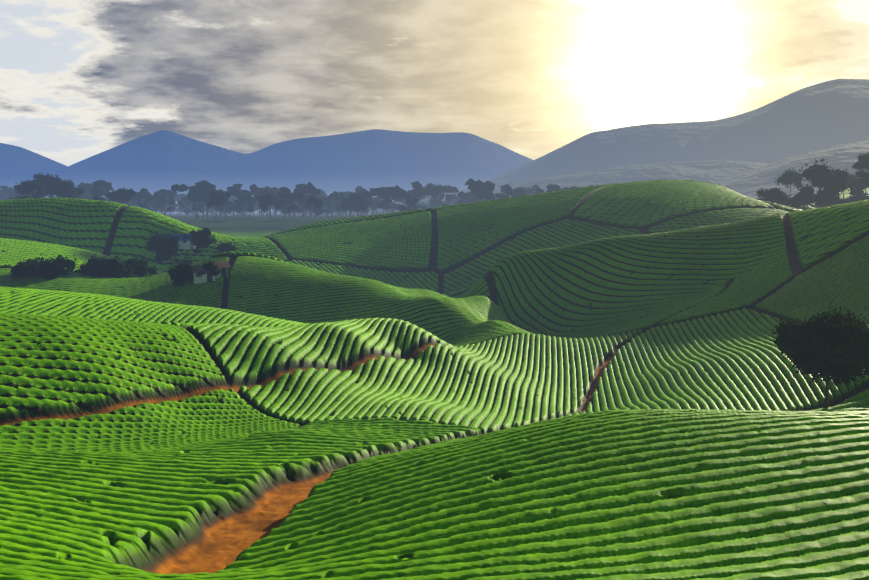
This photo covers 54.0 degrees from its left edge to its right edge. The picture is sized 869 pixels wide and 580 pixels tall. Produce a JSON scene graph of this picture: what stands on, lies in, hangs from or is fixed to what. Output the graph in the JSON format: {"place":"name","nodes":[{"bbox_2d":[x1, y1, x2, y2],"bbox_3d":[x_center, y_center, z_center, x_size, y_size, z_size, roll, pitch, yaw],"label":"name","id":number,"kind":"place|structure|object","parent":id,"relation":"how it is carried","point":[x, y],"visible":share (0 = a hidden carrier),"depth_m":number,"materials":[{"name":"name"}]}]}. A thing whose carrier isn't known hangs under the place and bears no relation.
{"place":"outdoors","nodes":[
{"label":"outdoors","id":0,"kind":"place"},
{"bbox_2d":[0,143,67,188],"bbox_3d":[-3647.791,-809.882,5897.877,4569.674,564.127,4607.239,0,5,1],"label":"mountain range","id":1,"kind":"structure","parent":0,"point":[18,164],"depth_m":5599.47,"materials":[{"name":"blue stone"}]},
{"bbox_2d":[35,129,532,212],"bbox_3d":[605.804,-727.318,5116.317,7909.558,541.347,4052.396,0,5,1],"label":"mountain range","id":2,"kind":"structure","parent":0,"point":[154,162],"depth_m":4866.19,"materials":[{"name":"blue stone"}]},
{"bbox_2d":[0,180,868,579],"bbox_3d":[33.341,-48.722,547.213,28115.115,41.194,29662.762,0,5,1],"label":"terrain","id":3,"kind":"structure","parent":0,"point":[600,382],"depth_m":59.79,"materials":[{"name":"green plant"}]},
{"bbox_2d":[9,258,43,279],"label":"tree","id":4,"kind":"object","parent":3,"relation":"on","point":[20,270],"depth_m":138.03,"materials":[{"name":"green plant"}]},
{"bbox_2d":[13,177,46,197],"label":"tree","id":5,"kind":"object","parent":3,"relation":"on","point":[27,187],"visible":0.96,"depth_m":383.88,"materials":[{"name":"green plant"}]},
{"bbox_2d":[33,172,64,197],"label":"tree","id":6,"kind":"object","parent":3,"relation":"on","point":[50,181],"visible":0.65,"depth_m":404.45,"materials":[{"name":"green plant"}]},
{"bbox_2d":[27,254,78,278],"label":"tree","id":7,"kind":"object","parent":3,"relation":"on","point":[55,268],"depth_m":140.78,"materials":[{"name":"green plant"}]},
{"bbox_2d":[48,179,84,198],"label":"tree","id":8,"kind":"object","parent":3,"relation":"on","point":[66,189],"visible":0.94,"depth_m":398.56,"materials":[{"name":"green plant"}]},
{"bbox_2d":[91,194,104,200],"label":"tree","id":9,"kind":"object","parent":3,"relation":"on","point":[96,197],"visible":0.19,"depth_m":395.70,"materials":[{"name":"green plant"}]},
{"bbox_2d":[78,254,120,276],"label":"tree","id":10,"kind":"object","parent":3,"relation":"on","point":[97,267],"depth_m":146.79,"materials":[{"name":"green plant"}]},
{"bbox_2d":[106,261,135,277],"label":"tree","id":11,"kind":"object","parent":3,"relation":"on","point":[119,269],"depth_m":148.24,"materials":[{"name":"green plant"}]},
{"bbox_2d":[106,187,136,202],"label":"tree","id":12,"kind":"object","parent":3,"relation":"on","point":[123,195],"visible":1,"depth_m":418.38,"materials":[{"name":"green plant"}]},
{"bbox_2d":[119,257,157,275],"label":"tree","id":13,"kind":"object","parent":3,"relation":"on","point":[141,267],"depth_m":154.93,"materials":[{"name":"green plant"}]},
{"bbox_2d":[146,239,159,253],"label":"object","id":14,"kind":"structure","parent":3,"relation":"on","point":[153,246],"depth_m":205.42,"materials":[{"name":"green plant"}]},
{"bbox_2d":[147,232,170,250],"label":"tree","id":15,"kind":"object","parent":3,"relation":"on","point":[156,237],"depth_m":205.57,"materials":[{"name":"green plant"}]},
{"bbox_2d":[149,234,195,248],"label":"house","id":16,"kind":"structure","parent":3,"relation":"on","point":[183,244],"depth_m":207.32,"materials":[{"name":"grey"}]},
{"bbox_2d":[153,234,192,266],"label":"tree","id":17,"kind":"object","parent":3,"relation":"on","point":[169,249],"depth_m":205.67,"materials":[{"name":"green plant"}]},
{"bbox_2d":[167,261,195,286],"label":"tree","id":18,"kind":"object","parent":3,"relation":"on","point":[180,274],"depth_m":138.05,"materials":[{"name":"green plant"}]},
{"bbox_2d":[178,233,200,253],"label":"tree","id":19,"kind":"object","parent":3,"relation":"on","point":[195,251],"depth_m":208.86,"materials":[{"name":"green plant"}]},
{"bbox_2d":[184,227,216,255],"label":"tree","id":20,"kind":"object","parent":3,"relation":"on","point":[201,239],"depth_m":207.20,"materials":[{"name":"green plant"}]},
{"bbox_2d":[191,265,217,283],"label":"white house","id":21,"kind":"structure","parent":3,"relation":"on","point":[199,277],"depth_m":139.22,"materials":[{"name":"tile"}]},
{"bbox_2d":[201,261,220,275],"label":"tree","id":22,"kind":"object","parent":3,"relation":"on","point":[210,266],"depth_m":138.84,"materials":[{"name":"green plant"}]},
{"bbox_2d":[205,189,230,220],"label":"tree","id":23,"kind":"object","parent":3,"relation":"on","point":[218,198],"visible":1,"depth_m":441.52,"materials":[{"name":"green plant"}]},
{"bbox_2d":[212,262,230,277],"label":"house","id":24,"kind":"structure","parent":3,"relation":"on","point":[223,266],"depth_m":141.10,"materials":[{"name":"tile"}]},
{"bbox_2d":[215,242,235,252],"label":"bush","id":25,"kind":"object","parent":3,"relation":"on","point":[225,247],"depth_m":210.37,"materials":[{"name":"green plant"}]},
{"bbox_2d":[256,193,285,218],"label":"tree","id":26,"kind":"object","parent":3,"relation":"on","point":[269,199],"visible":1,"depth_m":466.08,"materials":[{"name":"green plant"}]},
{"bbox_2d":[167,206,382,213],"bbox_3d":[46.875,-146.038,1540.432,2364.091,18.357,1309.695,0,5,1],"label":"forest","id":27,"kind":"object","parent":3,"relation":"on","point":[268,211],"depth_m":1319.12,"materials":[{"name":"green plant"}]},
{"bbox_2d":[0,178,596,217],"bbox_3d":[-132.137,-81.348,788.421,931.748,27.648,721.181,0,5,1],"label":"trees","id":28,"kind":"object","parent":3,"relation":"on","point":[197,197],"visible":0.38,"depth_m":573.74,"materials":[{"name":"green plant"}]},
{"bbox_2d":[306,194,323,217],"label":"tree","id":29,"kind":"object","parent":3,"relation":"on","point":[316,202],"visible":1,"depth_m":460.98,"materials":[{"name":"green plant"}]},
{"bbox_2d":[339,190,370,216],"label":"tree","id":30,"kind":"object","parent":3,"relation":"on","point":[356,202],"visible":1,"depth_m":511.87,"materials":[{"name":"green plant"}]},
{"bbox_2d":[421,183,449,200],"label":"tree","id":31,"kind":"object","parent":3,"relation":"on","point":[432,190],"visible":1,"depth_m":593.90,"materials":[{"name":"green plant"}]},
{"bbox_2d":[510,187,527,195],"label":"tree","id":32,"kind":"object","parent":3,"relation":"on","point":[524,193],"visible":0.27,"depth_m":550.64,"materials":[{"name":"green plant"}]},
{"bbox_2d":[756,187,791,206],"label":"ridge tree","id":33,"kind":"object","parent":3,"relation":"on","point":[774,195],"visible":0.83,"depth_m":265.80,"materials":[{"name":"green plant"}]},
{"bbox_2d":[774,168,802,196],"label":"ridge tree","id":34,"kind":"object","parent":3,"relation":"on","point":[788,177],"visible":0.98,"depth_m":308.98,"materials":[{"name":"green plant"}]},
{"bbox_2d":[789,184,818,209],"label":"ridge tree","id":35,"kind":"object","parent":3,"relation":"on","point":[803,196],"visible":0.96,"depth_m":262.80,"materials":[{"name":"green plant"}]},
{"bbox_2d":[771,306,868,407],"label":"shade tree","id":36,"kind":"object","parent":3,"relation":"on","point":[829,346],"visible":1,"depth_m":62.20,"materials":[{"name":"green plant"}]},
{"bbox_2d":[799,159,849,207],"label":"ridge tree","id":37,"kind":"object","parent":3,"relation":"on","point":[832,184],"visible":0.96,"depth_m":259.08,"materials":[{"name":"green plant"}]},
{"bbox_2d":[843,173,856,195],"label":"ridge tree","id":38,"kind":"object","parent":3,"relation":"on","point":[851,177],"visible":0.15,"depth_m":319.12,"materials":[{"name":"green plant"}]},
{"bbox_2d":[845,177,868,201],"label":"ridge tree","id":39,"kind":"object","parent":3,"relation":"on","point":[856,186],"visible":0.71,"depth_m":283.27,"materials":[{"name":"green plant"}]},
{"bbox_2d":[852,152,868,184],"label":"ridge tree","id":40,"kind":"object","parent":3,"relation":"on","point":[862,163],"visible":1,"depth_m":264.55,"materials":[{"name":"green plant"}]},
{"bbox_2d":[0,0,868,165],"label":"sky","id":41,"kind":"structure","parent":0,"point":[80,80],"materials":[{"name":"grey"}]},
{"bbox_2d":[279,160,770,214],"bbox_3d":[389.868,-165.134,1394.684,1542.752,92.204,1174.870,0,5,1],"label":"mountain foothill","id":42,"kind":"structure","parent":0,"point":[708,171],"depth_m":1301.94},
{"bbox_2d":[446,79,868,193],"bbox_3d":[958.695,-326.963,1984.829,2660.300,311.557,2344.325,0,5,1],"label":"mountain","id":43,"kind":"structure","parent":0,"point":[830,113],"depth_m":1745.32,"materials":[{"name":"grey stone"}]},
{"bbox_2d":[710,140,868,198],"bbox_3d":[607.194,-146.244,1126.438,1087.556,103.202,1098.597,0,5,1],"label":"hill","id":44,"kind":"structure","parent":0,"point":[841,157],"depth_m":1010.12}
]}

